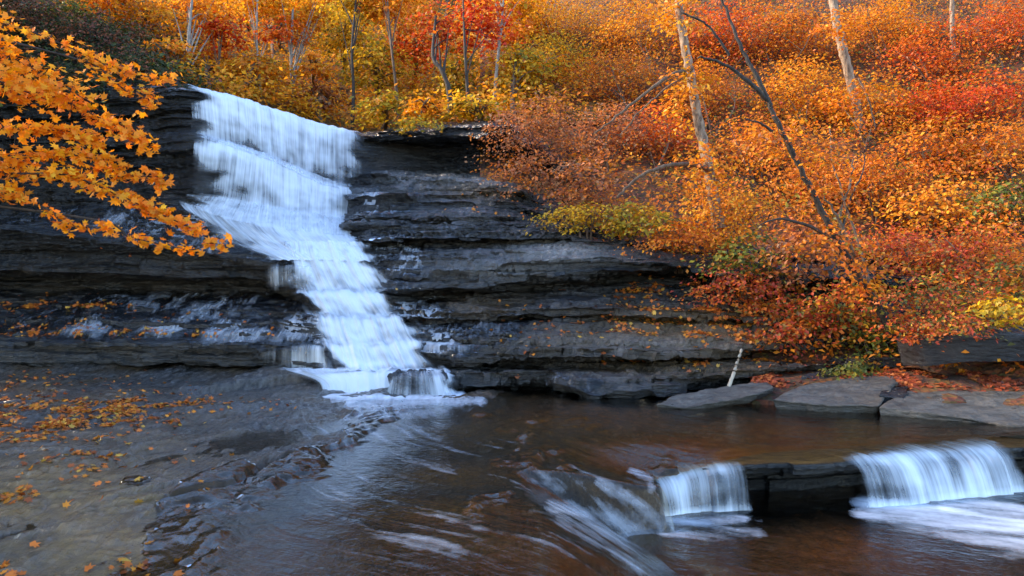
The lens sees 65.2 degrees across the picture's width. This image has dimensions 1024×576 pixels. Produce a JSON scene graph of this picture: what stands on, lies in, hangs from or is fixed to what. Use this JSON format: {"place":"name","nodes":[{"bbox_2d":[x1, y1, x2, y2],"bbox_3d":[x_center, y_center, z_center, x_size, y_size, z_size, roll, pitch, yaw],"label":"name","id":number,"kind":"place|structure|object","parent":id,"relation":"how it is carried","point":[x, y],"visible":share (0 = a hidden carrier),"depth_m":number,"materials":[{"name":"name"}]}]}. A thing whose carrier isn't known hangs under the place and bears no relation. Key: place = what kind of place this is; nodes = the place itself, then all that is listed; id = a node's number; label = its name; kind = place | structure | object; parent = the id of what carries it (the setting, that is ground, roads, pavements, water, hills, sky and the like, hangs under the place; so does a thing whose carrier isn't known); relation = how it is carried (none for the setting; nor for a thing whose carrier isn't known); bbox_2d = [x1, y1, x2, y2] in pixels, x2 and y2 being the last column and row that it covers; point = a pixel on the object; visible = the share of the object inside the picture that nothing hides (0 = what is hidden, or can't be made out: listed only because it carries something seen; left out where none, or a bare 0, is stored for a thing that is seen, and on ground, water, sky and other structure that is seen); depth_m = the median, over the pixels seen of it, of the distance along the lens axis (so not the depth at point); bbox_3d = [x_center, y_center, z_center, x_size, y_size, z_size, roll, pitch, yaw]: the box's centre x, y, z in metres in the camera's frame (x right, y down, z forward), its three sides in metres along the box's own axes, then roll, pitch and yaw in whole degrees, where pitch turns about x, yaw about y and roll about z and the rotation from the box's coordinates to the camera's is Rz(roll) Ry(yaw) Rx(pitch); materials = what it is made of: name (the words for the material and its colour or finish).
{"place":"outdoors","nodes":[
{"label":"outdoors","id":0,"kind":"place"},
{"bbox_2d":[0,0,213,100],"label":"hill terrain","id":1,"kind":"structure","parent":0,"point":[75,62],"depth_m":24.75,"materials":[{"name":"soil"}]},
{"bbox_2d":[0,0,94,47],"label":"rhododendron","id":2,"kind":"object","parent":1,"relation":"on","point":[17,3],"visible":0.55,"depth_m":24.75,"materials":[{"name":"green plant"}]},
{"bbox_2d":[37,13,136,59],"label":"shrub","id":3,"kind":"object","parent":1,"relation":"on","point":[79,32],"visible":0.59,"depth_m":23.74,"materials":[{"name":"green plant"}]},
{"bbox_2d":[0,0,226,96],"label":"undergrowth","id":4,"kind":"object","parent":1,"relation":"on","point":[150,54],"visible":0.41,"depth_m":23.84,"materials":[{"name":"green plant"}]},
{"bbox_2d":[84,0,209,48],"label":"maple tree","id":5,"kind":"object","parent":1,"relation":"on","point":[155,19],"visible":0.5,"depth_m":28.63,"materials":[{"name":"orange plant"}]},
{"bbox_2d":[130,35,204,71],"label":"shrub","id":6,"kind":"object","parent":1,"relation":"on","point":[176,48],"visible":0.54,"depth_m":24.87,"materials":[{"name":"plant"}]},
{"bbox_2d":[141,0,260,73],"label":"maple tree","id":7,"kind":"object","parent":1,"relation":"on","point":[185,5],"visible":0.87,"depth_m":26.58,"materials":[{"name":"orange plant"}]},
{"bbox_2d":[195,9,252,85],"bbox_3d":[-9.793,-7.597,27.031,1.899,3.344,2.045,0,0,-35],"label":"maple tree","id":8,"kind":"object","parent":1,"relation":"on","point":[224,44],"visible":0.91,"depth_m":26.88,"materials":[{"name":"orange plant"}]},
{"bbox_2d":[0,85,474,391],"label":"cliff terrain","id":9,"kind":"structure","parent":0,"point":[38,259],"depth_m":18.43,"materials":[{"name":"grey stone"}]},
{"bbox_2d":[0,229,274,339],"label":"fallen leaves","id":10,"kind":"object","parent":9,"relation":"on","point":[88,306],"visible":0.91,"depth_m":16.95,"materials":[{"name":"orange plant"}]},
{"bbox_2d":[0,205,321,348],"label":"rock ledge","id":11,"kind":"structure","parent":9,"relation":"on","point":[293,320],"depth_m":17.61,"materials":[{"name":"grey stone"}]},
{"bbox_2d":[279,74,356,123],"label":"bush","id":12,"kind":"object","parent":9,"relation":"on","point":[324,93],"visible":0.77,"depth_m":26.35,"materials":[{"name":"orange plant"}]},
{"bbox_2d":[187,84,454,394],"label":"waterfall","id":13,"kind":"structure","parent":9,"relation":"on","point":[326,253],"depth_m":17.86,"materials":[{"name":"liquid"}]},
{"bbox_2d":[192,0,609,131],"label":"hill terrain","id":14,"kind":"structure","parent":0,"point":[330,122],"depth_m":32.27,"materials":[{"name":"brown soil"}]},
{"bbox_2d":[218,0,295,89],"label":"maple tree","id":15,"kind":"object","parent":14,"relation":"on","point":[258,4],"visible":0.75,"depth_m":28.26,"materials":[{"name":"orange plant"}]},
{"bbox_2d":[213,47,310,100],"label":"shrub","id":16,"kind":"object","parent":14,"relation":"on","point":[267,71],"visible":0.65,"depth_m":26.65,"materials":[{"name":"yellow plant"}]},
{"bbox_2d":[247,10,319,51],"bbox_3d":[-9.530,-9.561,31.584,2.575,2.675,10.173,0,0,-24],"label":"maple tree","id":17,"kind":"object","parent":14,"relation":"on","point":[277,35],"visible":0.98,"depth_m":27.47,"materials":[{"name":"grey bark"},{"name":"leaf"}]},
{"bbox_2d":[251,0,352,109],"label":"maple tree","id":18,"kind":"object","parent":14,"relation":"on","point":[306,14],"visible":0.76,"depth_m":28.68,"materials":[{"name":"orange plant"}]},
{"bbox_2d":[283,50,337,85],"bbox_3d":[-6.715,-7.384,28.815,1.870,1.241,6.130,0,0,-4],"label":"bush","id":19,"kind":"object","parent":14,"relation":"on","point":[314,69],"visible":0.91,"depth_m":26.35,"materials":[{"name":"plant"}]},
{"bbox_2d":[279,2,387,78],"bbox_3d":[-6.782,-9.831,31.011,4.238,2.776,3.960,0,0,42],"label":"maple tree","id":20,"kind":"object","parent":14,"relation":"on","point":[336,44],"visible":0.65,"depth_m":30.82,"materials":[{"name":"yellow plant"}]},
{"bbox_2d":[120,0,590,132],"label":"undergrowth","id":21,"kind":"object","parent":14,"relation":"on","point":[272,88],"visible":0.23,"depth_m":25.83,"materials":[{"name":"orange plant"}]},
{"bbox_2d":[316,0,407,128],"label":"maple tree","id":22,"kind":"object","parent":14,"relation":"on","point":[350,6],"visible":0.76,"depth_m":26.94,"materials":[{"name":"orange plant"}]},
{"bbox_2d":[324,32,422,115],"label":"shrub","id":23,"kind":"object","parent":14,"relation":"on","point":[379,75],"visible":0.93,"depth_m":26.90,"materials":[{"name":"yellow plant"}]},
{"bbox_2d":[350,0,428,120],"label":"maple tree","id":24,"kind":"object","parent":14,"relation":"on","point":[387,6],"visible":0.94,"depth_m":26.75,"materials":[{"name":"orange plant"}]},
{"bbox_2d":[350,0,473,45],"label":"maple tree","id":25,"kind":"object","parent":14,"relation":"on","point":[400,20],"visible":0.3,"depth_m":32.05,"materials":[{"name":"orange plant"}]},
{"bbox_2d":[376,11,453,87],"bbox_3d":[-3.810,-8.377,28.693,3.283,2.229,4.465,0,0,-37],"label":"maple tree","id":26,"kind":"object","parent":14,"relation":"on","point":[420,55],"visible":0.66,"depth_m":28.05,"materials":[{"name":"red plant"}]},
{"bbox_2d":[431,44,482,104],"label":"bush","id":27,"kind":"object","parent":14,"relation":"on","point":[452,69],"visible":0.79,"depth_m":25.43,"materials":[{"name":"yellow plant"}]},
{"bbox_2d":[450,0,548,106],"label":"maple tree","id":28,"kind":"object","parent":14,"relation":"on","point":[520,8],"visible":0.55,"depth_m":25.38,"materials":[{"name":"orange plant"}]},
{"bbox_2d":[469,24,614,103],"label":"shrub","id":29,"kind":"object","parent":14,"relation":"on","point":[553,46],"visible":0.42,"depth_m":25.70,"materials":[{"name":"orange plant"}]},
{"bbox_2d":[0,363,1023,575],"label":"streambed ground","id":30,"kind":"structure","parent":0,"point":[410,511],"depth_m":8.05,"materials":[{"name":"stone"}]},
{"bbox_2d":[0,0,233,255],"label":"maple tree","id":31,"kind":"object","parent":30,"relation":"on","point":[46,89],"visible":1,"depth_m":6.75,"materials":[{"name":"orange plant"}]},
{"bbox_2d":[0,369,295,575],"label":"fallen leaves","id":32,"kind":"object","parent":30,"relation":"on","point":[61,420],"visible":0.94,"depth_m":10.04,"materials":[{"name":"orange plant"}]},
{"bbox_2d":[387,369,447,394],"bbox_3d":[-1.626,1.651,13.832,1.048,0.524,0.759,0,0,0],"label":"boulder","id":33,"kind":"object","parent":30,"relation":"on","point":[416,382],"visible":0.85,"depth_m":13.52,"materials":[{"name":"grey stone"}]},
{"bbox_2d":[656,382,773,415],"bbox_3d":[3.192,1.723,12.445,2.156,0.379,0.811,0,0,-17],"label":"rock slab","id":34,"kind":"object","parent":30,"relation":"on","point":[719,398],"visible":0.98,"depth_m":12.22,"materials":[{"name":"grey stone"}]},
{"bbox_2d":[773,376,897,419],"bbox_3d":[5.071,1.660,12.289,1.382,0.524,2.100,0,0,39],"label":"rock slab","id":35,"kind":"object","parent":30,"relation":"on","point":[849,395],"visible":0.94,"depth_m":11.87,"materials":[{"name":"grey stone"}]},
{"bbox_2d":[879,390,1023,438],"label":"rock slab","id":36,"kind":"object","parent":30,"relation":"on","point":[990,409],"visible":0.9,"depth_m":11.11,"materials":[{"name":"grey stone"}]},
{"bbox_2d":[119,387,1022,575],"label":"stream water","id":37,"kind":"structure","parent":0,"point":[409,397],"depth_m":10.46,"materials":[{"name":"liquid"}]},
{"bbox_2d":[339,117,926,405],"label":"cliff terrain","id":38,"kind":"structure","parent":0,"point":[483,261],"depth_m":15.91,"materials":[{"name":"grey stone"}]},
{"bbox_2d":[345,89,411,129],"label":"bush","id":39,"kind":"object","parent":38,"relation":"on","point":[383,102],"visible":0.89,"depth_m":23.83,"materials":[{"name":"yellow plant"}]},
{"bbox_2d":[398,93,452,125],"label":"bush","id":40,"kind":"object","parent":38,"relation":"on","point":[426,109],"visible":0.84,"depth_m":22.99,"materials":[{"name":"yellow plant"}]},
{"bbox_2d":[398,0,468,115],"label":"maple tree","id":41,"kind":"object","parent":38,"relation":"on","point":[445,23],"visible":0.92,"depth_m":24.71,"materials":[{"name":"red plant"}]},
{"bbox_2d":[346,184,594,390],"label":"rock ledge","id":42,"kind":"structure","parent":38,"relation":"on","point":[441,343],"depth_m":16.04,"materials":[{"name":"grey stone"}]},
{"bbox_2d":[434,88,519,122],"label":"bush","id":43,"kind":"object","parent":38,"relation":"on","point":[480,113],"visible":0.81,"depth_m":22.58,"materials":[{"name":"yellow plant"}]},
{"bbox_2d":[426,0,531,120],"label":"maple tree","id":44,"kind":"object","parent":38,"relation":"on","point":[488,23],"visible":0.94,"depth_m":24.30,"materials":[{"name":"orange plant"}]},
{"bbox_2d":[478,146,575,200],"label":"shrub","id":45,"kind":"object","parent":38,"relation":"on","point":[522,168],"visible":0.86,"depth_m":18.46,"materials":[{"name":"orange plant"}]},
{"bbox_2d":[464,83,628,170],"bbox_3d":[0.894,-3.829,19.718,4.102,2.286,3.513,0,0,0],"label":"shrub","id":46,"kind":"object","parent":38,"relation":"on","point":[539,122],"visible":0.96,"depth_m":19.45,"materials":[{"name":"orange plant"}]},
{"bbox_2d":[523,200,637,239],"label":"shrub","id":47,"kind":"object","parent":38,"relation":"on","point":[578,219],"visible":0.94,"depth_m":16.89,"materials":[{"name":"yellow plant"}]},
{"bbox_2d":[530,154,651,225],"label":"shrub","id":48,"kind":"object","parent":38,"relation":"on","point":[580,194],"visible":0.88,"depth_m":17.56,"materials":[{"name":"orange plant"}]},
{"bbox_2d":[396,187,834,377],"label":"fallen leaves","id":49,"kind":"object","parent":38,"relation":"on","point":[725,317],"visible":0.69,"depth_m":14.95,"materials":[{"name":"orange plant"}]},
{"bbox_2d":[576,196,699,240],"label":"shrub","id":50,"kind":"object","parent":38,"relation":"on","point":[623,225],"visible":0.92,"depth_m":16.39,"materials":[{"name":"yellow plant"}]},
{"bbox_2d":[594,0,750,228],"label":"maple tree","id":51,"kind":"object","parent":38,"relation":"on","point":[692,91],"visible":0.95,"depth_m":16.55,"materials":[{"name":"orange plant"}]},
{"bbox_2d":[614,216,745,273],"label":"shrub","id":52,"kind":"object","parent":38,"relation":"on","point":[686,236],"visible":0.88,"depth_m":15.84,"materials":[{"name":"orange plant"}]},
{"bbox_2d":[670,259,799,318],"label":"shrub","id":53,"kind":"object","parent":38,"relation":"on","point":[743,287],"visible":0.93,"depth_m":14.80,"materials":[{"name":"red plant"}]},
{"bbox_2d":[681,224,813,284],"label":"shrub","id":54,"kind":"object","parent":38,"relation":"on","point":[737,253],"visible":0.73,"depth_m":15.04,"materials":[{"name":"green plant"}]},
{"bbox_2d":[735,297,855,366],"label":"shrub","id":55,"kind":"object","parent":38,"relation":"on","point":[802,331],"visible":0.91,"depth_m":14.03,"materials":[{"name":"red plant"}]},
{"bbox_2d":[681,0,921,340],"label":"sapling","id":56,"kind":"object","parent":38,"relation":"on","point":[852,263],"visible":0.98,"depth_m":13.47,"materials":[{"name":"orange plant"}]},
{"bbox_2d":[748,269,902,349],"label":"shrub","id":57,"kind":"object","parent":38,"relation":"on","point":[820,306],"visible":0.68,"depth_m":13.93,"materials":[{"name":"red plant"}]},
{"bbox_2d":[864,312,946,351],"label":"shrub","id":58,"kind":"object","parent":38,"relation":"on","point":[908,335],"visible":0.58,"depth_m":12.47,"materials":[{"name":"orange plant"}]},
{"bbox_2d":[848,216,972,289],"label":"shrub","id":59,"kind":"object","parent":38,"relation":"on","point":[902,242],"visible":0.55,"depth_m":16.18,"materials":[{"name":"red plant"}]},
{"bbox_2d":[480,0,1023,376],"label":"hill terrain","id":60,"kind":"structure","parent":0,"point":[990,367],"depth_m":22.46,"materials":[{"name":"soil"}]},
{"bbox_2d":[460,0,573,45],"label":"maple tree","id":61,"kind":"object","parent":60,"relation":"on","point":[523,26],"visible":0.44,"depth_m":27.86,"materials":[{"name":"orange plant"}]},
{"bbox_2d":[465,37,569,119],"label":"shrub","id":62,"kind":"object","parent":60,"relation":"on","point":[511,64],"visible":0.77,"depth_m":24.11,"materials":[{"name":"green plant"}]},
{"bbox_2d":[472,0,656,55],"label":"shrub","id":63,"kind":"object","parent":60,"relation":"on","point":[577,18],"visible":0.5,"depth_m":27.54,"materials":[{"name":"orange plant"}]},
{"bbox_2d":[533,25,682,115],"bbox_3d":[2.962,-6.265,24.427,5.619,3.173,5.047,0,0,0],"label":"shrub","id":64,"kind":"object","parent":60,"relation":"on","point":[614,71],"visible":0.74,"depth_m":23.96,"materials":[{"name":"orange plant"}]},
{"bbox_2d":[543,94,682,172],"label":"shrub","id":65,"kind":"object","parent":60,"relation":"on","point":[606,130],"visible":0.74,"depth_m":21.03,"materials":[{"name":"orange plant"}]},
{"bbox_2d":[553,0,706,70],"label":"shrub","id":66,"kind":"object","parent":60,"relation":"on","point":[635,32],"visible":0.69,"depth_m":26.19,"materials":[{"name":"orange plant"}]},
{"bbox_2d":[591,88,720,176],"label":"shrub","id":67,"kind":"object","parent":60,"relation":"on","point":[667,132],"visible":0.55,"depth_m":21.05,"materials":[{"name":"orange plant"}]},
{"bbox_2d":[639,46,788,141],"bbox_3d":[5.661,-5.328,23.254,4.406,3.118,4.112,0,0,0],"label":"shrub","id":68,"kind":"object","parent":60,"relation":"on","point":[715,91],"visible":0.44,"depth_m":22.74,"materials":[{"name":"orange plant"}]},
{"bbox_2d":[640,0,822,81],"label":"shrub","id":69,"kind":"object","parent":60,"relation":"on","point":[724,21],"visible":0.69,"depth_m":25.24,"materials":[{"name":"orange plant"}]},
{"bbox_2d":[664,166,805,247],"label":"shrub","id":70,"kind":"object","parent":60,"relation":"on","point":[750,204],"visible":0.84,"depth_m":16.24,"materials":[{"name":"orange plant"}]},
{"bbox_2d":[466,0,1023,376],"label":"undergrowth","id":71,"kind":"object","parent":60,"relation":"on","point":[1000,228],"visible":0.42,"depth_m":19.61,"materials":[{"name":"orange plant"}]},
{"bbox_2d":[687,95,822,188],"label":"shrub","id":72,"kind":"object","parent":60,"relation":"on","point":[735,142],"visible":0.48,"depth_m":20.26,"materials":[{"name":"orange plant"}]},
{"bbox_2d":[713,0,887,79],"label":"shrub","id":73,"kind":"object","parent":60,"relation":"on","point":[802,26],"visible":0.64,"depth_m":24.90,"materials":[{"name":"orange plant"}]},
{"bbox_2d":[719,51,884,135],"bbox_3d":[8.248,-5.435,22.962,4.874,2.940,4.051,0,0,0],"label":"shrub","id":74,"kind":"object","parent":60,"relation":"on","point":[797,83],"visible":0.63,"depth_m":22.58,"materials":[{"name":"orange plant"}]},
{"bbox_2d":[728,200,886,287],"bbox_3d":[5.618,-0.800,15.060,3.036,1.741,2.814,0,0,-30],"label":"shrub","id":75,"kind":"object","parent":60,"relation":"on","point":[790,240],"visible":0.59,"depth_m":14.86,"materials":[{"name":"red plant"}]},
{"bbox_2d":[749,146,888,219],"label":"shrub","id":76,"kind":"object","parent":60,"relation":"on","point":[821,172],"visible":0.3,"depth_m":19.27,"materials":[{"name":"orange plant"}]},
{"bbox_2d":[804,0,902,131],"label":"maple tree","id":77,"kind":"object","parent":60,"relation":"on","point":[838,29],"visible":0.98,"depth_m":20.53,"materials":[{"name":"orange plant"}]},
{"bbox_2d":[799,57,944,149],"bbox_3d":[9.744,-4.738,21.871,4.222,2.738,3.861,0,0,-25],"label":"shrub","id":78,"kind":"object","parent":60,"relation":"on","point":[877,96],"visible":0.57,"depth_m":21.41,"materials":[{"name":"orange plant"}]},
{"bbox_2d":[798,143,955,223],"bbox_3d":[8.432,-2.341,18.665,3.420,2.099,3.018,0,0,0],"label":"shrub","id":79,"kind":"object","parent":60,"relation":"on","point":[870,194],"visible":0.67,"depth_m":18.49,"materials":[{"name":"orange plant"}]},
{"bbox_2d":[811,0,988,65],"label":"shrub","id":80,"kind":"object","parent":60,"relation":"on","point":[894,16],"visible":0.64,"depth_m":24.85,"materials":[{"name":"orange plant"}]},
{"bbox_2d":[854,2,1002,92],"bbox_3d":[12.184,-6.657,23.625,4.639,2.818,4.715,0,0,0],"label":"shrub","id":81,"kind":"object","parent":60,"relation":"on","point":[920,42],"visible":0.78,"depth_m":23.09,"materials":[{"name":"orange plant"}]},
{"bbox_2d":[853,173,1006,239],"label":"shrub","id":82,"kind":"object","parent":60,"relation":"on","point":[927,205],"visible":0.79,"depth_m":17.48,"materials":[{"name":"orange plant"}]},
{"bbox_2d":[866,76,1002,132],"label":"shrub","id":83,"kind":"object","parent":60,"relation":"on","point":[928,102],"visible":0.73,"depth_m":20.92,"materials":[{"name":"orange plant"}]},
{"bbox_2d":[860,259,1009,337],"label":"shrub","id":84,"kind":"object","parent":60,"relation":"on","point":[922,297],"visible":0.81,"depth_m":12.64,"materials":[{"name":"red plant"}]},
{"bbox_2d":[872,110,1023,192],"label":"shrub","id":85,"kind":"object","parent":60,"relation":"on","point":[937,143],"visible":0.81,"depth_m":19.15,"materials":[{"name":"orange plant"}]},
{"bbox_2d":[895,308,1013,344],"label":"shrub","id":86,"kind":"object","parent":60,"relation":"on","point":[964,331],"visible":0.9,"depth_m":11.76,"materials":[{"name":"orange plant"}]},
{"bbox_2d":[888,220,1023,286],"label":"shrub","id":87,"kind":"object","parent":60,"relation":"on","point":[951,251],"visible":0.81,"depth_m":15.29,"materials":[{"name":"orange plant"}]},
{"bbox_2d":[897,325,1023,365],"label":"rock ledge","id":88,"kind":"object","parent":60,"relation":"on","point":[979,350],"visible":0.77,"depth_m":12.22,"materials":[{"name":"grey stone"}]},
{"bbox_2d":[901,59,1023,127],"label":"shrub","id":89,"kind":"object","parent":60,"relation":"on","point":[988,92],"visible":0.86,"depth_m":20.63,"materials":[{"name":"red plant"}]},
{"bbox_2d":[925,101,1023,184],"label":"shrub","id":90,"kind":"object","parent":60,"relation":"on","point":[1003,162],"visible":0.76,"depth_m":18.64,"materials":[{"name":"orange plant"}]},
{"bbox_2d":[932,0,1023,73],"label":"shrub","id":91,"kind":"object","parent":60,"relation":"on","point":[1000,20],"visible":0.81,"depth_m":23.49,"materials":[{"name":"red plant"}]},
{"bbox_2d":[942,245,1023,304],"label":"shrub","id":92,"kind":"object","parent":60,"relation":"on","point":[1018,287],"visible":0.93,"depth_m":12.82,"materials":[{"name":"red plant"}]},
{"bbox_2d":[946,178,1023,231],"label":"shrub","id":93,"kind":"object","parent":60,"relation":"on","point":[994,192],"visible":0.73,"depth_m":16.84,"materials":[{"name":"green plant"}]},
{"bbox_2d":[951,292,1023,330],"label":"shrub","id":94,"kind":"object","parent":60,"relation":"on","point":[995,312],"visible":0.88,"depth_m":11.90,"materials":[{"name":"yellow plant"}]},
{"bbox_2d":[650,434,1023,518],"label":"ledge ground","id":95,"kind":"structure","parent":0,"point":[774,472],"depth_m":9.55,"materials":[{"name":"black stone"}]},
{"bbox_2d":[663,463,746,516],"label":"waterfall","id":96,"kind":"structure","parent":95,"relation":"on","point":[678,483],"depth_m":8.58,"materials":[{"name":"liquid"}]},
{"bbox_2d":[862,442,1023,507],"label":"waterfall","id":97,"kind":"structure","parent":95,"relation":"on","point":[978,482],"depth_m":9.18,"materials":[{"name":"liquid"}]},
{"bbox_2d":[660,471,1023,559],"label":"pool water","id":98,"kind":"structure","parent":0,"point":[1016,525],"depth_m":8.59,"materials":[{"name":"white liquid"}]},
{"bbox_2d":[752,344,1023,420],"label":"bank ground","id":99,"kind":"structure","parent":0,"point":[948,398],"depth_m":12.52,"materials":[{"name":"soil"}]},
{"bbox_2d":[813,354,886,380],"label":"fern clump","id":100,"kind":"object","parent":99,"relation":"on","point":[854,370],"visible":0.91,"depth_m":13.03,"materials":[{"name":"green plant"}]},
{"bbox_2d":[815,321,910,364],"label":"shrub","id":101,"kind":"object","parent":99,"relation":"on","point":[883,345],"visible":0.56,"depth_m":13.74,"materials":[{"name":"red plant"}]},
{"bbox_2d":[748,366,1023,392],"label":"fallen leaves","id":102,"kind":"object","parent":99,"relation":"on","point":[989,381],"visible":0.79,"depth_m":12.60,"materials":[{"name":"orange plant"}]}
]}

